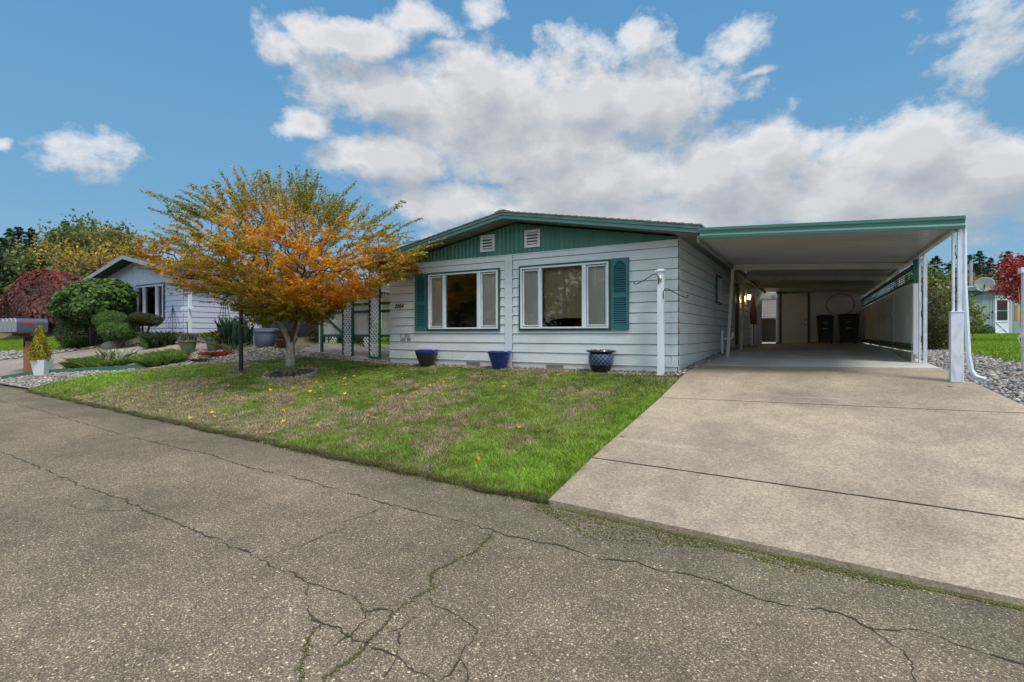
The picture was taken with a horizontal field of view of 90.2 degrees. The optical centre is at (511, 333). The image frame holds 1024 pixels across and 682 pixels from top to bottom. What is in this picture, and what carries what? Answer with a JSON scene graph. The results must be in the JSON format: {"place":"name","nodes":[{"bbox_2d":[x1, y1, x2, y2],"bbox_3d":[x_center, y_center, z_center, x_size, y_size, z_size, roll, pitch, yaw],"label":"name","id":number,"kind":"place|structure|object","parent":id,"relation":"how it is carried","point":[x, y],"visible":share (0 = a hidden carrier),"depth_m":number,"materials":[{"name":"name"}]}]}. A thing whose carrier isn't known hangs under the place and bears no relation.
{"place":"outdoors","nodes":[
{"label":"outdoors","id":0,"kind":"place"},
{"bbox_2d":[0,336,103,350],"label":"lawn grass","id":1,"kind":"structure","parent":0,"point":[10,344],"depth_m":22.39,"materials":[{"name":"green plant"}]},
{"bbox_2d":[0,343,224,375],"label":"neighbour driveway","id":2,"kind":"structure","parent":0,"point":[11,366],"depth_m":17.50,"materials":[{"name":"concrete"}]},
{"bbox_2d":[179,340,197,352],"bbox_3d":[-10.196,0.404,16.067,0.506,0.420,0.506,0,0,31],"label":"garden pot","id":3,"kind":"object","parent":2,"relation":"on","point":[189,345],"visible":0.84,"depth_m":15.90,"materials":[{"name":"green plastic"}]},
{"bbox_2d":[174,322,200,340],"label":"heather","id":4,"kind":"object","parent":3,"relation":"in","point":[187,335],"visible":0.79,"depth_m":15.95,"materials":[{"name":"green plant"}]},
{"bbox_2d":[205,337,220,349],"bbox_3d":[-9.418,0.315,16.102,0.496,0.420,0.496,0,0,31],"label":"garden pot","id":5,"kind":"object","parent":2,"relation":"on","point":[212,340],"visible":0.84,"depth_m":15.93,"materials":[{"name":"green plastic"}]},
{"bbox_2d":[198,332,220,337],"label":"succulent","id":6,"kind":"object","parent":5,"relation":"in","point":[208,334],"visible":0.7,"depth_m":15.90,"materials":[{"name":"green plant"}]},
{"bbox_2d":[299,340,389,361],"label":"entry path","id":7,"kind":"structure","parent":0,"point":[361,352],"depth_m":14.94,"materials":[{"name":"concrete"}]},
{"bbox_2d":[319,305,341,351],"bbox_3d":[-5.179,-0.060,14.626,1.010,1.680,0.060,0,0,31],"label":"picket railing","id":8,"kind":"object","parent":7,"relation":"on","point":[332,330],"visible":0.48,"depth_m":14.64,"materials":[{"name":"white paint"}]},
{"bbox_2d":[369,270,380,358],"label":"lattice column","id":9,"kind":"structure","parent":7,"relation":"on","point":[371,355],"depth_m":13.68,"materials":[{"name":"white paint"}]},
{"bbox_2d":[354,296,368,336],"bbox_3d":[-4.114,-0.468,13.991,0.610,1.125,0.044,0,0,31],"label":"picket railing","id":10,"kind":"object","parent":9,"relation":"attached to","point":[361,311],"visible":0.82,"depth_m":13.99,"materials":[{"name":"white paint"}]},
{"bbox_2d":[26,357,679,498],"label":"front lawn","id":11,"kind":"structure","parent":0,"point":[278,429],"depth_m":8.03,"materials":[{"name":"plant"}]},
{"bbox_2d":[234,271,247,372],"bbox_3d":[-6.833,-0.355,12.865,0.305,2.730,0.428,0,0,-32],"label":"lamp post","id":12,"kind":"object","parent":11,"relation":"on","point":[240,344],"visible":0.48,"depth_m":12.82,"materials":[{"name":"black metal"}]},
{"bbox_2d":[83,165,445,375],"bbox_3d":[-5.162,-1.449,12.319,7.392,5.004,6.896,0,0,31],"label":"japanese maple","id":13,"kind":"object","parent":11,"relation":"on","point":[289,299],"visible":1,"depth_m":11.12,"materials":[{"name":"orange plant"}]},
{"bbox_2d":[25,389,550,503],"bbox_3d":[-6.037,1.466,8.788,15.552,0.087,0.437,0,0,34],"label":"lawn edge fringe","id":14,"kind":"object","parent":11,"relation":"on","point":[365,462],"visible":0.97,"depth_m":6.26,"materials":[{"name":"green plant"}]},
{"bbox_2d":[262,366,317,381],"bbox_3d":[-5.289,0.974,12.174,1.220,0.301,1.220,0,0,31],"label":"ring","id":15,"kind":"object","parent":11,"relation":"on","point":[271,377],"visible":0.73,"depth_m":12.02,"materials":[{"name":"grey stone"}]},
{"bbox_2d":[0,324,1017,390],"bbox_3d":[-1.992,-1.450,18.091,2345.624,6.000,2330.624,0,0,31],"label":"ground","id":16,"kind":"structure","parent":0,"point":[301,342],"depth_m":19.59,"materials":[{"name":"soil"}]},
{"bbox_2d":[0,237,12,273],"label":"conifer","id":17,"kind":"object","parent":16,"relation":"on","point":[2,239],"visible":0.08,"depth_m":43.79,"materials":[{"name":"green plant"}]},
{"bbox_2d":[0,252,23,297],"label":"conifer","id":18,"kind":"object","parent":16,"relation":"on","point":[6,278],"visible":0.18,"depth_m":35.39,"materials":[{"name":"green plant"}]},
{"bbox_2d":[0,226,34,291],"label":"conifer","id":19,"kind":"object","parent":16,"relation":"on","point":[18,234],"visible":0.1,"depth_m":44.36,"materials":[{"name":"green plant"}]},
{"bbox_2d":[2,227,49,285],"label":"conifer","id":20,"kind":"object","parent":16,"relation":"on","point":[29,235],"visible":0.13,"depth_m":43.44,"materials":[{"name":"green plant"}]},
{"bbox_2d":[0,268,84,328],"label":"weeping red maple","id":21,"kind":"object","parent":16,"relation":"on","point":[28,296],"visible":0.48,"depth_m":24.76,"materials":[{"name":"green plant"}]},
{"bbox_2d":[0,244,98,323],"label":"broadleaf tree","id":22,"kind":"object","parent":16,"relation":"on","point":[29,266],"visible":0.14,"depth_m":28.40,"materials":[{"name":"green plant"}]},
{"bbox_2d":[0,219,121,273],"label":"broadleaf tree","id":23,"kind":"object","parent":16,"relation":"on","point":[53,235],"visible":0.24,"depth_m":34.53,"materials":[{"name":"green plant"}]},
{"bbox_2d":[23,245,122,277],"bbox_3d":[-24.052,-2.296,29.322,6.260,5.449,6.290,0,0,31],"label":"broadleaf tree","id":24,"kind":"object","parent":16,"relation":"on","point":[81,271],"visible":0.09,"depth_m":28.15,"materials":[{"name":"yellow plant"}]},
{"bbox_2d":[52,317,103,348],"bbox_3d":[-16.794,-0.114,19.851,2.008,1.486,1.589,0,0,31],"label":"boxwood","id":25,"kind":"object","parent":16,"relation":"on","point":[77,338],"visible":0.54,"depth_m":19.33,"materials":[{"name":"green plant"}]},
{"bbox_2d":[42,208,114,259],"bbox_3d":[-32.118,-4.975,38.389,7.218,8.852,5.918,0,0,31],"label":"broadleaf tree","id":26,"kind":"object","parent":16,"relation":"on","point":[80,220],"visible":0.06,"depth_m":37.96,"materials":[{"name":"green plant"}]},
{"bbox_2d":[8,223,152,278],"bbox_3d":[-19.039,-2.499,23.468,6.197,4.817,4.620,0,0,-24],"label":"broadleaf tree","id":27,"kind":"object","parent":16,"relation":"on","point":[100,258],"visible":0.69,"depth_m":22.86,"materials":[{"name":"yellow plant"}]},
{"bbox_2d":[45,278,139,346],"bbox_3d":[-15.994,-0.783,19.597,3.426,2.680,2.551,0,0,31],"label":"rhododendron","id":28,"kind":"object","parent":16,"relation":"on","point":[84,302],"visible":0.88,"depth_m":18.81,"materials":[{"name":"green plant"}]},
{"bbox_2d":[71,219,144,254],"bbox_3d":[-29.856,-4.571,37.669,6.818,7.723,6.904,0,0,31],"label":"broadleaf tree","id":29,"kind":"object","parent":16,"relation":"on","point":[107,233],"visible":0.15,"depth_m":37.10,"materials":[{"name":"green plant"}]},
{"bbox_2d":[91,310,128,340],"bbox_3d":[-14.620,-0.151,18.592,1.359,1.424,1.147,0,0,31],"label":"cloud topiary","id":30,"kind":"object","parent":16,"relation":"on","point":[118,316],"visible":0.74,"depth_m":18.31,"materials":[{"name":"green plant"}]},
{"bbox_2d":[85,232,149,258],"bbox_3d":[-28.147,-3.797,36.424,4.848,6.899,5.865,0,0,-13],"label":"broadleaf tree","id":31,"kind":"object","parent":16,"relation":"on","point":[114,243],"visible":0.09,"depth_m":35.95,"materials":[{"name":"yellow plant"}]},
{"bbox_2d":[95,321,141,348],"bbox_3d":[-13.996,0.066,18.127,1.554,1.071,1.013,0,0,31],"label":"cloud topiary","id":32,"kind":"object","parent":16,"relation":"on","point":[119,331],"visible":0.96,"depth_m":17.95,"materials":[{"name":"green plant"}]},
{"bbox_2d":[126,312,163,346],"bbox_3d":[-12.982,-0.135,18.006,1.309,1.272,0.992,0,0,31],"label":"cloud topiary","id":33,"kind":"object","parent":16,"relation":"on","point":[142,319],"visible":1,"depth_m":17.83,"materials":[{"name":"green plant"}]},
{"bbox_2d":[135,339,160,346],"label":"hosta","id":34,"kind":"object","parent":16,"relation":"on","point":[144,343],"visible":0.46,"depth_m":17.27,"materials":[{"name":"green plant"}]},
{"bbox_2d":[0,344,383,387],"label":"pale gravel bed","id":35,"kind":"object","parent":16,"relation":"on","point":[208,361],"visible":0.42,"depth_m":14.73,"materials":[{"name":"grey gravel"}]},
{"bbox_2d":[0,332,45,371],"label":"mailbox stand","id":36,"kind":"object","parent":35,"relation":"on","point":[27,342],"visible":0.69,"depth_m":15.43,"materials":[{"name":"brown wood"}]},
{"bbox_2d":[12,318,47,331],"bbox_3d":[-14.565,-0.254,15.423,0.309,0.417,0.752,0,0,31],"label":"mailbox","id":37,"kind":"object","parent":36,"relation":"on","point":[24,325],"visible":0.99,"depth_m":15.27,"materials":[{"name":"metal"}]},
{"bbox_2d":[30,359,53,375],"bbox_3d":[-13.865,1.001,15.058,0.380,0.460,0.380,0,0,-7],"label":"square planter","id":38,"kind":"object","parent":35,"relation":"on","point":[40,368],"visible":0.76,"depth_m":14.92,"materials":[{"name":"white ceramic"}]},
{"bbox_2d":[27,326,52,361],"bbox_3d":[-13.888,0.300,15.012,0.551,1.076,0.536,0,0,-31],"label":"golden cypress","id":39,"kind":"object","parent":38,"relation":"on","point":[40,345],"visible":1,"depth_m":14.94,"materials":[{"name":"yellow plant"}]},
{"bbox_2d":[1,364,140,378],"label":"lawn edging","id":40,"kind":"object","parent":35,"relation":"on","point":[134,366],"visible":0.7,"depth_m":14.79,"materials":[{"name":"green plastic"}]},
{"bbox_2d":[54,354,116,368],"bbox_3d":[-12.677,0.844,15.534,2.664,0.465,1.871,0,0,31],"label":"creeping thyme","id":41,"kind":"object","parent":35,"relation":"on","point":[87,361],"visible":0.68,"depth_m":15.13,"materials":[{"name":"green plant"}]},
{"bbox_2d":[94,348,143,361],"bbox_3d":[-11.927,0.676,15.622,1.216,0.461,1.210,0,0,31],"label":"white bedding flower","id":42,"kind":"object","parent":35,"relation":"on","point":[113,354],"visible":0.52,"depth_m":15.31,"materials":[{"name":"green plant"}]},
{"bbox_2d":[110,347,193,366],"bbox_3d":[-10.667,0.702,15.147,3.051,0.565,2.020,0,0,31],"label":"creeping sedum","id":43,"kind":"object","parent":35,"relation":"on","point":[158,358],"visible":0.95,"depth_m":14.70,"materials":[{"name":"green plant"}]},
{"bbox_2d":[180,351,238,355],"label":"red groundcover","id":44,"kind":"object","parent":35,"relation":"on","point":[205,353],"visible":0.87,"depth_m":15.15,"materials":[{"name":"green plant"}]},
{"bbox_2d":[206,342,251,351],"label":"withered stalks","id":45,"kind":"object","parent":35,"relation":"on","point":[227,348],"visible":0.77,"depth_m":15.59,"materials":[{"name":"brown plant"}]},
{"bbox_2d":[213,315,258,347],"bbox_3d":[-8.658,-0.084,16.141,1.516,1.044,1.504,0,0,31],"label":"iris clump","id":46,"kind":"object","parent":35,"relation":"on","point":[228,329],"visible":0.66,"depth_m":15.90,"materials":[{"name":"green plant"}]},
{"bbox_2d":[253,328,278,345],"bbox_3d":[-7.770,0.113,16.129,0.760,0.560,0.760,0,0,31],"label":"garden pot","id":47,"kind":"object","parent":35,"relation":"on","point":[265,336],"visible":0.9,"depth_m":15.87,"materials":[{"name":"ceramic"}]},
{"bbox_2d":[273,338,297,346],"bbox_3d":[-7.049,0.288,15.873,0.717,0.260,0.717,0,0,31],"label":"clay bowl","id":48,"kind":"object","parent":35,"relation":"on","point":[280,342],"visible":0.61,"depth_m":15.60,"materials":[{"name":"brown ceramic"}]},
{"bbox_2d":[342,300,353,355],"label":"lattice column","id":49,"kind":"structure","parent":35,"relation":"on","point":[351,333],"depth_m":14.21,"materials":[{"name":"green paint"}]},
{"bbox_2d":[79,255,389,335],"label":"neighbour house","id":50,"kind":"structure","parent":16,"relation":"on","point":[154,297],"depth_m":19.50,"materials":[{"name":"white wood"}]},
{"bbox_2d":[181,276,390,344],"bbox_3d":[-7.166,-0.711,21.345,3.620,2.178,10.730,0,0,31],"label":"patio cover","id":51,"kind":"object","parent":16,"relation":"on","point":[190,307],"visible":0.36,"depth_m":17.47,"materials":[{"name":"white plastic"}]},
{"bbox_2d":[270,289,361,337],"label":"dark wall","id":52,"kind":"structure","parent":16,"relation":"on","point":[290,327],"depth_m":20.13,"materials":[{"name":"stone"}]},
{"bbox_2d":[304,304,382,344],"bbox_3d":[-5.869,-0.333,17.605,3.026,1.462,1.963,0,0,31],"label":"cotoneaster","id":53,"kind":"object","parent":16,"relation":"on","point":[315,339],"visible":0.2,"depth_m":17.22,"materials":[{"name":"green plant"}]},
{"bbox_2d":[317,337,390,349],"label":"back lawn grass","id":54,"kind":"structure","parent":16,"relation":"on","point":[384,340],"depth_m":16.88,"materials":[{"name":"green plant"}]},
{"bbox_2d":[359,209,758,371],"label":"manufactured house","id":55,"kind":"structure","parent":16,"relation":"on","point":[531,289],"depth_m":11.04,"materials":[{"name":"white wood"}]},
{"bbox_2d":[381,293,390,336],"bbox_3d":[-3.295,-0.482,13.500,0.440,1.155,0.044,0,0,31],"label":"picket railing","id":56,"kind":"object","parent":55,"relation":"attached to","point":[385,304],"visible":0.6,"depth_m":13.53,"materials":[{"name":"white paint"}]},
{"bbox_2d":[733,278,739,346],"bbox_3d":[7.082,-0.650,16.156,0.100,2.100,1.200,0,0,31],"label":"side door","id":57,"kind":"structure","parent":55,"relation":"in","point":[736,289],"depth_m":16.25,"materials":[{"name":"beige metal"}]},
{"bbox_2d":[752,288,776,344],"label":"back gate","id":58,"kind":"structure","parent":16,"relation":"on","point":[765,328],"depth_m":19.94,"materials":[{"name":"beige wood"}]},
{"bbox_2d":[862,259,917,361],"bbox_3d":[9.867,-0.372,13.696,0.140,1.935,10.432,0,0,30],"label":"privacy fence","id":59,"kind":"object","parent":16,"relation":"on","point":[890,320],"visible":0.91,"depth_m":11.04,"materials":[{"name":"white paint"}]},
{"bbox_2d":[883,257,992,345],"bbox_3d":[11.890,-0.876,14.296,2.597,2.648,1.923,0,0,5],"label":"lilac","id":60,"kind":"object","parent":16,"relation":"on","point":[942,286],"visible":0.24,"depth_m":13.85,"materials":[{"name":"green plant"}]},
{"bbox_2d":[930,256,946,285],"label":"conifer","id":61,"kind":"object","parent":16,"relation":"on","point":[935,258],"visible":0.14,"depth_m":61.33,"materials":[{"name":"green plant"}]},
{"bbox_2d":[873,285,1020,332],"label":"neighboring house","id":62,"kind":"structure","parent":16,"relation":"on","point":[1001,320],"depth_m":26.79,"materials":[{"name":"grey"}]},
{"bbox_2d":[971,277,994,296],"bbox_3d":[24.198,-2.387,26.300,0.665,1.027,0.877,0,0,11],"label":"satellite dish","id":63,"kind":"object","parent":62,"relation":"attached to","point":[982,284],"visible":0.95,"depth_m":26.22,"materials":[{"name":"white metal"}]},
{"bbox_2d":[993,296,1011,332],"bbox_3d":[25.725,-0.945,26.762,0.927,2.070,0.386,0,0,17],"label":"door","id":64,"kind":"structure","parent":62,"relation":"in","point":[1002,314],"depth_m":26.76,"materials":[{"name":"white paint"}]},
{"bbox_2d":[921,261,972,285],"bbox_3d":[28.637,-2.430,33.993,0.429,4.553,3.218,0,0,-36],"label":"street light","id":65,"kind":"object","parent":16,"relation":"on","point":[970,265],"visible":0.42,"depth_m":32.66,"materials":[{"name":"metal"}]},
{"bbox_2d":[922,333,1020,362],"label":"lawn grass","id":66,"kind":"structure","parent":16,"relation":"on","point":[1003,344],"depth_m":14.53,"materials":[{"name":"green plant"}]},
{"bbox_2d":[947,271,1010,286],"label":"broadleaf tree","id":67,"kind":"object","parent":16,"relation":"on","point":[974,279],"visible":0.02,"depth_m":41.23,"materials":[{"name":"green plant"}]},
{"bbox_2d":[968,250,996,278],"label":"conifer","id":68,"kind":"object","parent":16,"relation":"on","point":[978,265],"visible":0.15,"depth_m":54.44,"materials":[{"name":"green plant"}]},
{"bbox_2d":[971,323,995,333],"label":"box hedge","id":69,"kind":"object","parent":16,"relation":"on","point":[986,331],"visible":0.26,"depth_m":25.93,"materials":[{"name":"green plant"}]},
{"bbox_2d":[977,257,1002,279],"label":"conifer","id":70,"kind":"object","parent":16,"relation":"on","point":[988,264],"visible":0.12,"depth_m":51.05,"materials":[{"name":"green plant"}]},
{"bbox_2d":[978,250,1019,284],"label":"conifer","id":71,"kind":"object","parent":16,"relation":"on","point":[1000,269],"visible":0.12,"depth_m":47.39,"materials":[{"name":"green plant"}]},
{"bbox_2d":[988,252,1023,306],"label":"red maple","id":72,"kind":"object","parent":16,"relation":"on","point":[1013,266],"visible":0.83,"depth_m":18.33,"materials":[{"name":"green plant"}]},
{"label":"border gravel bed","id":73,"kind":"structure","parent":16,"relation":"on","visible":0},
{"bbox_2d":[101,341,119,349],"bbox_3d":[-14.415,0.479,18.361,0.529,0.408,0.540,0,0,31],"label":"boulder","id":74,"kind":"object","parent":73,"relation":"on","point":[107,345],"visible":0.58,"depth_m":18.18,"materials":[{"name":"grey stone"}]},
{"bbox_2d":[0,338,222,359],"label":"border gravel","id":75,"kind":"structure","parent":73,"relation":"on","point":[4,355],"depth_m":19.18,"materials":[{"name":"grey gravel"}]},
{"bbox_2d":[132,330,184,345],"bbox_3d":[-11.924,0.161,17.584,1.807,0.549,1.527,0,0,-13],"label":"fern","id":76,"kind":"object","parent":73,"relation":"on","point":[165,338],"visible":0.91,"depth_m":17.30,"materials":[{"name":"green plant"}]},
{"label":"house front gravel bed","id":77,"kind":"structure","parent":16,"relation":"on","visible":0},
{"bbox_2d":[415,349,438,366],"bbox_3d":[-2.049,0.586,12.251,0.570,0.400,0.570,0,0,31],"label":"glazed pot","id":78,"kind":"object","parent":77,"relation":"on","point":[426,357],"visible":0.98,"depth_m":12.07,"materials":[{"name":"ceramic"}]},
{"bbox_2d":[487,351,511,368],"bbox_3d":[-0.273,0.580,11.188,0.568,0.390,0.568,0,0,31],"label":"glazed pot","id":79,"kind":"object","parent":77,"relation":"on","point":[499,359],"visible":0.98,"depth_m":11.01,"materials":[{"name":"blue ceramic"}]},
{"bbox_2d":[380,361,683,377],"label":"house front gravel","id":80,"kind":"structure","parent":77,"relation":"on","point":[637,372],"depth_m":10.66,"materials":[{"name":"grey gravel"}]},
{"bbox_2d":[586,349,615,372],"bbox_3d":[1.745,0.540,10.004,0.590,0.440,0.590,0,0,31],"label":"glazed pot","id":81,"kind":"object","parent":80,"relation":"on","point":[600,360],"visible":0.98,"depth_m":9.81,"materials":[{"name":"blue ceramic"}]},
{"bbox_2d":[634,269,688,374],"bbox_3d":[2.733,-0.197,9.329,0.993,1.975,0.193,0,0,31],"label":"hanger post","id":82,"kind":"object","parent":80,"relation":"on","point":[660,274],"visible":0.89,"depth_m":9.29,"materials":[{"name":"white plastic"}]},
{"bbox_2d":[0,386,1023,681],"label":"road","id":83,"kind":"structure","parent":0,"point":[218,596],"depth_m":2.98,"materials":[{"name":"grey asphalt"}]},
{"bbox_2d":[73,481,492,681],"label":"crack moss","id":84,"kind":"object","parent":83,"relation":"on","point":[351,660],"visible":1,"depth_m":2.62,"materials":[{"name":"moss"}]},
{"bbox_2d":[190,428,1023,610],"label":"edge moss","id":85,"kind":"object","parent":83,"relation":"on","point":[845,571],"visible":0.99,"depth_m":3.58,"materials":[{"name":"moss"},{"name":"green plant growth"}]},
{"bbox_2d":[0,0,1023,299],"label":"sky","id":86,"kind":"structure","parent":0,"point":[708,113],"materials":[{"name":"blue"}]},
{"bbox_2d":[673,345,751,375],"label":"side gravel","id":87,"kind":"structure","parent":0,"point":[688,368],"depth_m":10.75,"materials":[{"name":"grey gravel"}]},
{"bbox_2d":[549,458,1023,606],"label":"driveway apron","id":88,"kind":"object","parent":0,"point":[981,555],"visible":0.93,"depth_m":3.69,"materials":[{"name":"concrete"}]},
{"bbox_2d":[592,457,1023,518],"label":"expansion joint","id":89,"kind":"object","parent":88,"relation":"on","point":[823,490],"visible":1,"depth_m":4.14,"materials":[{"name":"grey concrete"}]},
{"bbox_2d":[593,398,1023,518],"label":"driveway","id":90,"kind":"structure","parent":0,"point":[968,460],"depth_m":5.09,"materials":[{"name":"concrete"}]},
{"bbox_2d":[701,342,938,367],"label":"carport floor","id":91,"kind":"structure","parent":0,"point":[774,354],"depth_m":11.00,"materials":[{"name":"grey concrete"}]},
{"bbox_2d":[750,296,756,344],"bbox_3d":[8.856,-0.589,18.731,0.240,2.001,0.228,0,0,31],"label":"folded umbrella","id":92,"kind":"object","parent":91,"relation":"on","point":[753,316],"visible":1,"depth_m":18.67,"materials":[{"name":"brown fabric"}]},
{"bbox_2d":[776,292,871,343],"bbox_3d":[11.920,-0.650,19.613,3.032,2.300,2.100,0,0,31],"label":"storage room","id":93,"kind":"object","parent":91,"relation":"on","point":[798,313],"visible":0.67,"depth_m":18.99,"materials":[{"name":"beige paint"}]},
{"bbox_2d":[782,293,807,343],"bbox_3d":[10.642,-0.552,19.222,0.850,1.925,0.078,0,0,31],"label":"door","id":94,"kind":"structure","parent":93,"relation":"in","point":[794,305],"depth_m":19.21,"materials":[{"name":"grey paint"}]},
{"bbox_2d":[816,315,834,342],"bbox_3d":[11.145,-0.154,18.155,0.560,1.012,0.623,0,0,31],"label":"wheeled bin","id":95,"kind":"object","parent":91,"relation":"on","point":[825,323],"visible":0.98,"depth_m":17.95,"materials":[{"name":"plastic"}]},
{"bbox_2d":[837,314,859,342],"bbox_3d":[11.735,-0.170,17.797,0.640,1.012,0.696,0,0,31],"label":"wheeled bin","id":96,"kind":"object","parent":91,"relation":"on","point":[848,326],"visible":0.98,"depth_m":17.57,"materials":[{"name":"plastic"}]},
{"bbox_2d":[661,366,1023,412],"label":"driveway slab","id":97,"kind":"structure","parent":0,"point":[922,388],"depth_m":7.30,"materials":[{"name":"concrete"}]},
{"bbox_2d":[697,215,986,382],"bbox_3d":[8.000,-0.555,13.260,3.774,2.434,13.122,0,0,31],"label":"carport","id":98,"kind":"object","parent":97,"relation":"on","point":[864,257],"visible":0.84,"depth_m":8.95,"materials":[{"name":"metal"}]},
{"bbox_2d":[874,344,1023,405],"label":"river gravel","id":99,"kind":"structure","parent":0,"point":[1009,375],"depth_m":7.79,"materials":[{"name":"grey gravel"}]},
{"bbox_2d":[921,274,964,349],"bbox_3d":[10.402,-0.486,12.566,1.297,1.892,1.722,0,0,31],"label":"barberry","id":100,"kind":"object","parent":99,"relation":"on","point":[933,339],"visible":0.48,"depth_m":12.24,"materials":[{"name":"green plant"}]},
{"bbox_2d":[1017,267,1023,371],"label":"neighbour post","id":101,"kind":"object","parent":99,"relation":"on","point":[1021,272],"visible":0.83,"depth_m":7.76,"materials":[{"name":"white plastic"}]},
{"bbox_2d":[1014,288,1020,327],"bbox_3d":[9.855,-0.500,9.941,0.083,0.800,0.111,0,0,-37],"label":"bamboo chime","id":102,"kind":"object","parent":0,"point":[1017,312],"visible":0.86,"depth_m":9.92},
{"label":"side gravel bed","id":103,"kind":"structure","parent":0,"visible":0},
{"bbox_2d":[721,331,733,353],"bbox_3d":[5.480,0.254,12.991,0.322,0.640,0.069,0,0,2],"label":"utility pipe","id":104,"kind":"object","parent":103,"relation":"on","point":[722,341],"visible":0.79,"depth_m":12.97,"materials":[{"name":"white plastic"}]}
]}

